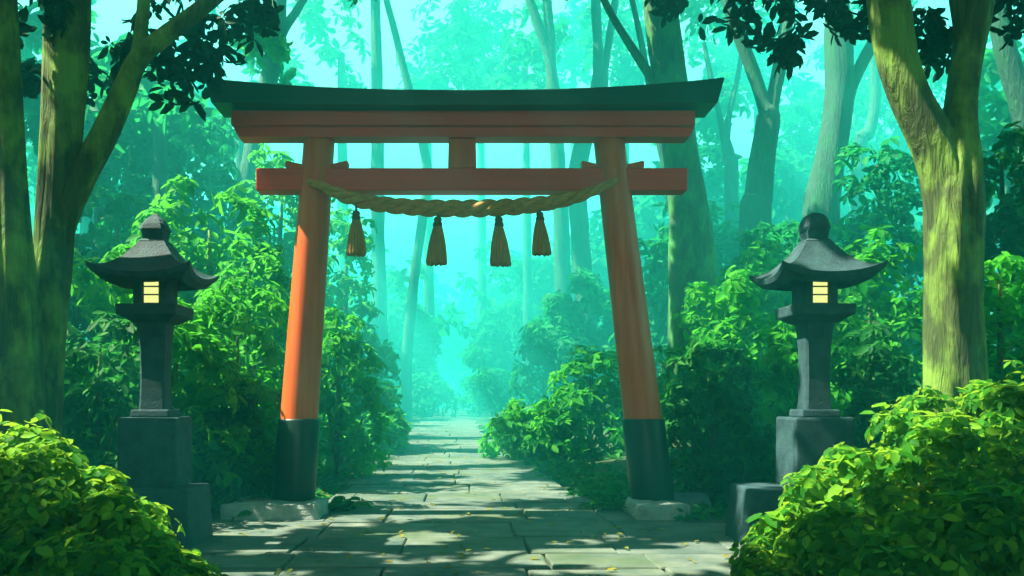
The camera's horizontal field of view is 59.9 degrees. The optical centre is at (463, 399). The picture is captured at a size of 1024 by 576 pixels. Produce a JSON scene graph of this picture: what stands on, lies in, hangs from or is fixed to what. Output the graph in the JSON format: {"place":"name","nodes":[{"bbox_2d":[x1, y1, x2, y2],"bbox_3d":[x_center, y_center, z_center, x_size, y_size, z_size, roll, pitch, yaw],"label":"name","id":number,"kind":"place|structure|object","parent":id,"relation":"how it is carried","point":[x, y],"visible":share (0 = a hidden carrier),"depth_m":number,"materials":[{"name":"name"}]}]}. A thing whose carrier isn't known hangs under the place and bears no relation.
{"place":"outdoors","nodes":[
{"label":"outdoors","id":0,"kind":"place"},
{"bbox_2d":[184,67,295,173],"bbox_3d":[-8.967,-6.309,35.476,5.990,13.466,2.872,0,0,29],"label":"forest tree","id":1,"kind":"object","parent":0,"point":[288,76],"visible":0.07,"depth_m":34.47,"materials":[{"name":"green plant"}]},
{"bbox_2d":[350,249,453,352],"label":"forest tree","id":2,"kind":"object","parent":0,"point":[433,328],"visible":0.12,"depth_m":82.19,"materials":[{"name":"green plant"}]},
{"bbox_2d":[420,298,456,370],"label":"forest tree","id":3,"kind":"object","parent":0,"point":[443,359],"visible":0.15,"depth_m":132.62,"materials":[{"name":"green plant"}]},
{"bbox_2d":[179,413,778,575],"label":"path","id":4,"kind":"structure","parent":0,"point":[289,544],"depth_m":8.53,"materials":[{"name":"grey stone"}]},
{"bbox_2d":[216,444,728,574],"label":"fallen leaves","id":5,"kind":"object","parent":4,"relation":"on","point":[443,552],"visible":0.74,"depth_m":8.50,"materials":[{"name":"yellow plant"}]},
{"bbox_2d":[18,0,1023,403],"label":"sky","id":6,"kind":"structure","parent":0,"point":[460,234],"materials":[{"name":"teal"}]},
{"bbox_2d":[62,288,1015,575],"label":"ground","id":7,"kind":"structure","parent":0,"point":[484,418],"depth_m":20.06,"materials":[{"name":"soil"}]},
{"bbox_2d":[0,0,105,445],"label":"forest tree","id":8,"kind":"object","parent":7,"relation":"on","point":[22,386],"visible":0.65,"depth_m":6.60,"materials":[{"name":"green plant"}]},
{"bbox_2d":[18,1,146,333],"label":"forest tree","id":9,"kind":"object","parent":7,"relation":"on","point":[32,110],"visible":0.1,"depth_m":25.68,"materials":[{"name":"green plant"}]},
{"bbox_2d":[18,8,147,340],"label":"forest tree","id":10,"kind":"object","parent":7,"relation":"on","point":[32,160],"visible":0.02,"depth_m":48.55,"materials":[{"name":"green plant"}]},
{"bbox_2d":[63,244,105,414],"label":"shrub","id":11,"kind":"object","parent":7,"relation":"on","point":[74,315],"visible":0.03,"depth_m":12.11,"materials":[{"name":"green plant"}]},
{"bbox_2d":[62,310,139,486],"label":"shrub","id":12,"kind":"object","parent":7,"relation":"on","point":[96,450],"visible":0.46,"depth_m":8.80,"materials":[{"name":"green plant"}]},
{"bbox_2d":[0,409,228,575],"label":"bush","id":13,"kind":"object","parent":7,"relation":"on","point":[58,517],"visible":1,"depth_m":4.64,"materials":[{"name":"green plant"}]},
{"bbox_2d":[64,184,186,416],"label":"shrub","id":14,"kind":"object","parent":7,"relation":"on","point":[104,222],"visible":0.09,"depth_m":14.63,"materials":[{"name":"teal plant"}]},
{"bbox_2d":[63,244,198,464],"bbox_3d":[-3.877,-0.258,10.408,1.663,3.122,1.351,0,0,0],"label":"shrub","id":15,"kind":"object","parent":7,"relation":"on","point":[88,277],"visible":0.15,"depth_m":10.09,"materials":[{"name":"green plant"}]},
{"bbox_2d":[85,213,218,548],"bbox_3d":[-2.780,-0.175,8.000,0.900,3.020,0.900,0,0,0],"label":"stone lantern","id":16,"kind":"object","parent":7,"relation":"on","point":[154,270],"visible":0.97,"depth_m":7.78,"materials":[{"name":"stone"}]},
{"bbox_2d":[84,46,230,225],"bbox_3d":[-7.848,-4.290,22.490,3.646,9.587,5.642,0,0,-23],"label":"forest tree","id":17,"kind":"object","parent":7,"relation":"on","point":[158,124],"visible":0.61,"depth_m":22.30,"materials":[{"name":"green plant"}]},
{"bbox_2d":[33,0,284,452],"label":"forest tree","id":18,"kind":"object","parent":7,"relation":"on","point":[71,164],"visible":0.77,"depth_m":7.53,"materials":[{"name":"green plant"}]},
{"bbox_2d":[83,297,250,506],"bbox_3d":[-3.281,0.214,9.831,1.792,2.701,1.428,0,0,-10],"label":"shrub","id":19,"kind":"object","parent":7,"relation":"on","point":[215,360],"visible":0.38,"depth_m":9.67,"materials":[{"name":"green plant"}]},
{"bbox_2d":[81,110,252,378],"bbox_3d":[-8.036,-3.845,24.900,5.933,9.306,4.509,0,0,0],"label":"shrub","id":20,"kind":"object","parent":7,"relation":"on","point":[135,185],"visible":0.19,"depth_m":23.93,"materials":[{"name":"teal plant"}]},
{"bbox_2d":[91,0,283,228],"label":"forest tree","id":21,"kind":"object","parent":7,"relation":"on","point":[247,59],"visible":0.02,"depth_m":30.73,"materials":[{"name":"green plant"}]},
{"bbox_2d":[148,6,261,262],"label":"forest tree","id":22,"kind":"object","parent":7,"relation":"on","point":[209,103],"visible":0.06,"depth_m":53.98,"materials":[{"name":"green plant"}]},
{"bbox_2d":[126,174,289,440],"bbox_3d":[-3.869,-1.020,13.509,2.827,4.612,2.130,0,0,0],"label":"shrub","id":23,"kind":"object","parent":7,"relation":"on","point":[211,253],"visible":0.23,"depth_m":13.12,"materials":[{"name":"green plant"}]},
{"bbox_2d":[191,383,274,510],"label":"shrub","id":24,"kind":"object","parent":7,"relation":"on","point":[260,480],"visible":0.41,"depth_m":10.04,"materials":[{"name":"green plant"}]},
{"bbox_2d":[180,276,322,501],"bbox_3d":[-2.743,-0.006,10.593,1.868,2.935,1.305,0,0,30],"label":"shrub","id":25,"kind":"object","parent":7,"relation":"on","point":[266,396],"visible":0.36,"depth_m":10.38,"materials":[{"name":"green plant"}]},
{"bbox_2d":[193,239,320,485],"bbox_3d":[-2.969,-0.430,12.537,1.880,3.736,1.393,0,0,0],"label":"shrub","id":26,"kind":"object","parent":7,"relation":"on","point":[272,263],"visible":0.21,"depth_m":12.43,"materials":[{"name":"green plant"}]},
{"bbox_2d":[220,496,328,521],"bbox_3d":[-2.060,1.245,9.776,1.110,0.296,0.941,0,0,0],"label":"footing stone","id":27,"kind":"object","parent":7,"relation":"on","point":[264,508],"visible":0.59,"depth_m":9.37,"materials":[{"name":"grey stone"}]},
{"bbox_2d":[205,77,723,500],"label":"torii gate","id":28,"kind":"structure","parent":27,"relation":"on","point":[320,122],"depth_m":9.81,"materials":[{"name":"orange wood"}]},
{"bbox_2d":[307,177,618,267],"bbox_3d":[-0.009,-1.959,9.694,3.434,1.004,0.240,0,0,0],"label":"straw rope","id":29,"kind":"object","parent":28,"relation":"hanging from","point":[437,251],"visible":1,"depth_m":9.64,"materials":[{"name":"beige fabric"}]},
{"bbox_2d":[227,0,322,261],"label":"forest tree","id":30,"kind":"object","parent":7,"relation":"on","point":[276,54],"visible":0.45,"depth_m":28.20,"materials":[{"name":"green plant"}]},
{"bbox_2d":[228,143,359,446],"bbox_3d":[-4.655,-2.537,22.323,4.286,7.913,3.004,0,0,0],"label":"shrub","id":31,"kind":"object","parent":7,"relation":"on","point":[292,212],"visible":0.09,"depth_m":22.15,"materials":[{"name":"green plant"}]},
{"bbox_2d":[282,0,370,321],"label":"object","id":32,"kind":"object","parent":7,"relation":"on","point":[312,17],"visible":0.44,"depth_m":73.18,"materials":[{"name":"green plant"}]},
{"bbox_2d":[317,306,393,478],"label":"shrub","id":33,"kind":"object","parent":7,"relation":"on","point":[340,419],"visible":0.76,"depth_m":14.58,"materials":[{"name":"green plant"}]},
{"bbox_2d":[318,208,400,414],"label":"shrub","id":34,"kind":"object","parent":7,"relation":"on","point":[346,284],"visible":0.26,"depth_m":29.47,"materials":[{"name":"green plant"}]},
{"bbox_2d":[323,377,408,447],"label":"shrub","id":35,"kind":"object","parent":7,"relation":"on","point":[385,396],"visible":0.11,"depth_m":23.66,"materials":[{"name":"green plant"}]},
{"bbox_2d":[344,407,411,453],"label":"shrub","id":36,"kind":"object","parent":7,"relation":"on","point":[398,427],"visible":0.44,"depth_m":20.78,"materials":[{"name":"green plant"}]},
{"bbox_2d":[370,0,388,385],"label":"forest tree","id":37,"kind":"object","parent":7,"relation":"on","point":[378,257],"visible":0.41,"depth_m":60.64,"materials":[{"name":"plant"}]},
{"bbox_2d":[340,275,443,405],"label":"shrub","id":38,"kind":"object","parent":7,"relation":"on","point":[421,355],"visible":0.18,"depth_m":72.00,"materials":[{"name":"teal plant"}]},
{"bbox_2d":[383,0,430,419],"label":"forest tree","id":39,"kind":"object","parent":7,"relation":"on","point":[406,355],"visible":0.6,"depth_m":58.25,"materials":[{"name":"plant"}]},
{"bbox_2d":[392,343,443,410],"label":"shrub","id":40,"kind":"object","parent":7,"relation":"on","point":[435,367],"visible":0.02,"depth_m":83.78,"materials":[{"name":"teal plant"}]},
{"bbox_2d":[391,370,460,417],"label":"shrub","id":41,"kind":"object","parent":7,"relation":"on","point":[429,393],"visible":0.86,"depth_m":65.10,"materials":[{"name":"teal plant"}]},
{"bbox_2d":[396,0,493,409],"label":"forest tree","id":42,"kind":"object","parent":7,"relation":"on","point":[459,26],"visible":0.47,"depth_m":87.91,"materials":[{"name":"green plant"}]},
{"bbox_2d":[448,0,530,408],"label":"forest tree","id":43,"kind":"object","parent":7,"relation":"on","point":[487,65],"visible":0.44,"depth_m":97.85,"materials":[{"name":"green plant"}]},
{"bbox_2d":[457,365,529,417],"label":"shrub","id":44,"kind":"object","parent":7,"relation":"on","point":[496,398],"visible":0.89,"depth_m":67.65,"materials":[{"name":"teal plant"}]},
{"bbox_2d":[443,240,553,383],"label":"forest tree","id":45,"kind":"object","parent":7,"relation":"on","point":[513,272],"visible":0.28,"depth_m":92.28,"materials":[{"name":"green plant"}]},
{"bbox_2d":[460,295,550,405],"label":"shrub","id":46,"kind":"object","parent":7,"relation":"on","point":[494,351],"visible":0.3,"depth_m":87.02,"materials":[{"name":"teal plant"}]},
{"bbox_2d":[26,117,985,407],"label":"woods","id":47,"kind":"object","parent":7,"relation":"on","point":[648,215],"visible":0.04,"depth_m":88.51,"materials":[{"name":"teal plant"}]},
{"bbox_2d":[485,0,572,404],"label":"forest tree","id":48,"kind":"object","parent":7,"relation":"on","point":[525,50],"visible":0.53,"depth_m":83.06,"materials":[{"name":"green plant"}]},
{"bbox_2d":[348,0,716,394],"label":"forest tree","id":49,"kind":"object","parent":7,"relation":"on","point":[691,251],"visible":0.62,"depth_m":20.64,"materials":[{"name":"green plant"}]},
{"bbox_2d":[477,395,600,460],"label":"shrub","id":50,"kind":"object","parent":7,"relation":"on","point":[515,428],"visible":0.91,"depth_m":18.73,"materials":[{"name":"green plant"}]},
{"bbox_2d":[73,408,1022,575],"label":"ground cover","id":51,"kind":"object","parent":7,"relation":"on","point":[588,484],"visible":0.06,"depth_m":12.97,"materials":[{"name":"green plant"}]},
{"bbox_2d":[525,0,571,404],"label":"forest tree","id":52,"kind":"object","parent":7,"relation":"on","point":[561,235],"visible":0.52,"depth_m":65.65,"materials":[{"name":"plant"}]},
{"bbox_2d":[508,266,619,406],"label":"shrub","id":53,"kind":"object","parent":7,"relation":"on","point":[566,326],"visible":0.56,"depth_m":44.56,"materials":[{"name":"teal plant"}]},
{"bbox_2d":[535,0,608,260],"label":"forest tree","id":54,"kind":"object","parent":7,"relation":"on","point":[573,58],"visible":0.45,"depth_m":106.57,"materials":[{"name":"green plant"}]},
{"bbox_2d":[534,342,625,461],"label":"shrub","id":55,"kind":"object","parent":7,"relation":"on","point":[590,396],"visible":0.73,"depth_m":18.80,"materials":[{"name":"green plant"}]},
{"bbox_2d":[569,0,618,377],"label":"forest tree","id":56,"kind":"object","parent":7,"relation":"on","point":[580,239],"visible":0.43,"depth_m":50.66,"materials":[{"name":"plant"}]},
{"bbox_2d":[575,0,650,163],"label":"forest tree","id":57,"kind":"object","parent":7,"relation":"on","point":[627,70],"visible":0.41,"depth_m":85.32,"materials":[{"name":"green plant"}]},
{"bbox_2d":[602,225,668,406],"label":"shrub","id":58,"kind":"object","parent":7,"relation":"on","point":[656,315],"visible":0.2,"depth_m":30.52,"materials":[{"name":"teal plant"}]},
{"bbox_2d":[629,0,663,167],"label":"forest tree","id":59,"kind":"object","parent":7,"relation":"on","point":[641,42],"visible":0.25,"depth_m":28.42,"materials":[{"name":"plant"}]},
{"bbox_2d":[622,497,689,519],"bbox_3d":[2.118,1.245,9.760,0.632,0.296,0.943,0,0,0],"label":"footing stone","id":60,"kind":"object","parent":7,"relation":"on","point":[636,509],"visible":0.45,"depth_m":9.35,"materials":[{"name":"grey stone"}]},
{"bbox_2d":[673,492,711,512],"bbox_3d":[2.528,1.245,9.844,0.432,0.433,0.381,0,0,18],"label":"boulder","id":61,"kind":"object","parent":7,"relation":"on","point":[689,498],"visible":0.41,"depth_m":9.71,"materials":[{"name":"grey stone"}]},
{"bbox_2d":[650,72,748,208],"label":"forest tree","id":62,"kind":"object","parent":7,"relation":"on","point":[708,123],"visible":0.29,"depth_m":66.70,"materials":[{"name":"teal plant"}]},
{"bbox_2d":[644,195,783,375],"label":"shrub","id":63,"kind":"object","parent":7,"relation":"on","point":[727,249],"visible":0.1,"depth_m":32.98,"materials":[{"name":"teal plant"}]},
{"bbox_2d":[659,337,775,507],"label":"shrub","id":64,"kind":"object","parent":7,"relation":"on","point":[732,406],"visible":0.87,"depth_m":10.12,"materials":[{"name":"green plant"}]},
{"bbox_2d":[653,265,794,451],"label":"shrub","id":65,"kind":"object","parent":7,"relation":"on","point":[707,324],"visible":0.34,"depth_m":16.24,"materials":[{"name":"green plant"}]},
{"bbox_2d":[681,424,775,502],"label":"shrub","id":66,"kind":"object","parent":7,"relation":"on","point":[768,450],"visible":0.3,"depth_m":10.25,"materials":[{"name":"green plant"}]},
{"bbox_2d":[680,0,777,264],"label":"forest tree","id":67,"kind":"object","parent":7,"relation":"on","point":[693,10],"visible":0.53,"depth_m":50.80,"materials":[{"name":"plant"}]},
{"bbox_2d":[700,238,798,410],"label":"shrub","id":68,"kind":"object","parent":7,"relation":"on","point":[769,300],"visible":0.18,"depth_m":18.09,"materials":[{"name":"green plant"}]},
{"bbox_2d":[683,2,820,130],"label":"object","id":69,"kind":"object","parent":7,"relation":"on","point":[724,55],"visible":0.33,"depth_m":78.17,"materials":[{"name":"green plant"}]},
{"bbox_2d":[721,0,795,349],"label":"forest tree","id":70,"kind":"object","parent":7,"relation":"on","point":[755,208],"visible":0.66,"depth_m":29.50,"materials":[{"name":"plant"}]},
{"bbox_2d":[738,101,821,243],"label":"forest tree","id":71,"kind":"object","parent":7,"relation":"on","point":[789,181],"visible":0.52,"depth_m":72.96,"materials":[{"name":"teal plant"}]},
{"bbox_2d":[725,212,887,547],"bbox_3d":[3.096,-0.176,8.000,1.314,3.019,0.900,0,0,0],"label":"stone lantern","id":72,"kind":"object","parent":7,"relation":"on","point":[815,270],"visible":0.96,"depth_m":7.85,"materials":[{"name":"stone"}]},
{"bbox_2d":[729,219,896,398],"bbox_3d":[8.390,-2.084,22.287,4.662,5.223,2.927,0,0,0],"label":"shrub","id":73,"kind":"object","parent":7,"relation":"on","point":[783,231],"visible":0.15,"depth_m":22.28,"materials":[{"name":"teal plant"}]},
{"bbox_2d":[748,304,891,446],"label":"shrub","id":74,"kind":"object","parent":7,"relation":"on","point":[781,362],"visible":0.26,"depth_m":11.30,"materials":[{"name":"green plant"}]},
{"bbox_2d":[644,0,1023,416],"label":"forest tree","id":75,"kind":"object","parent":7,"relation":"on","point":[944,146],"visible":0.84,"depth_m":7.39,"materials":[{"name":"green plant"}]},
{"bbox_2d":[802,0,873,243],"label":"forest tree","id":76,"kind":"object","parent":7,"relation":"on","point":[843,74],"visible":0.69,"depth_m":30.59,"materials":[{"name":"grey plant"}]},
{"bbox_2d":[798,21,924,217],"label":"forest tree","id":77,"kind":"object","parent":7,"relation":"on","point":[815,99],"visible":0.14,"depth_m":70.07,"materials":[{"name":"teal plant"}]},
{"bbox_2d":[728,360,1023,575],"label":"bush","id":78,"kind":"object","parent":7,"relation":"on","point":[952,490],"visible":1,"depth_m":4.91,"materials":[{"name":"green plant"}]},
{"bbox_2d":[830,320,922,512],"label":"shrub","id":79,"kind":"object","parent":7,"relation":"on","point":[864,397],"visible":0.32,"depth_m":9.12,"materials":[{"name":"green plant"}]},
{"bbox_2d":[831,136,923,372],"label":"shrub","id":80,"kind":"object","parent":7,"relation":"on","point":[896,210],"visible":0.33,"depth_m":24.34,"materials":[{"name":"teal plant"}]},
{"bbox_2d":[833,224,923,414],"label":"shrub","id":81,"kind":"object","parent":7,"relation":"on","point":[897,313],"visible":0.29,"depth_m":13.31,"materials":[{"name":"green plant"}]},
{"bbox_2d":[850,0,918,239],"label":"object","id":82,"kind":"object","parent":7,"relation":"on","point":[864,136],"visible":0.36,"depth_m":48.25,"materials":[{"name":"teal plant"}]},
{"bbox_2d":[845,70,945,298],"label":"forest tree","id":83,"kind":"object","parent":7,"relation":"on","point":[885,114],"visible":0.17,"depth_m":63.29,"materials":[{"name":"teal plant"}]},
{"bbox_2d":[927,24,1023,345],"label":"forest tree","id":84,"kind":"object","parent":7,"relation":"on","point":[944,76],"visible":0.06,"depth_m":53.52,"materials":[{"name":"teal plant"}]},
{"bbox_2d":[942,40,1023,350],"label":"forest tree","id":85,"kind":"object","parent":7,"relation":"on","point":[988,126],"visible":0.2,"depth_m":27.19,"materials":[{"name":"teal plant"}]},
{"bbox_2d":[982,121,1023,378],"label":"shrub","id":86,"kind":"object","parent":7,"relation":"on","point":[1004,221],"visible":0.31,"depth_m":12.14,"materials":[{"name":"green plant"}]},
{"bbox_2d":[984,251,1023,455],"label":"shrub","id":87,"kind":"object","parent":7,"relation":"on","point":[1007,297],"visible":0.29,"depth_m":9.24,"materials":[{"name":"green plant"}]},
{"bbox_2d":[990,2,1023,350],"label":"forest tree","id":88,"kind":"object","parent":7,"relation":"on","point":[1009,65],"visible":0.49,"depth_m":20.83,"materials":[{"name":"teal plant"}]}
]}

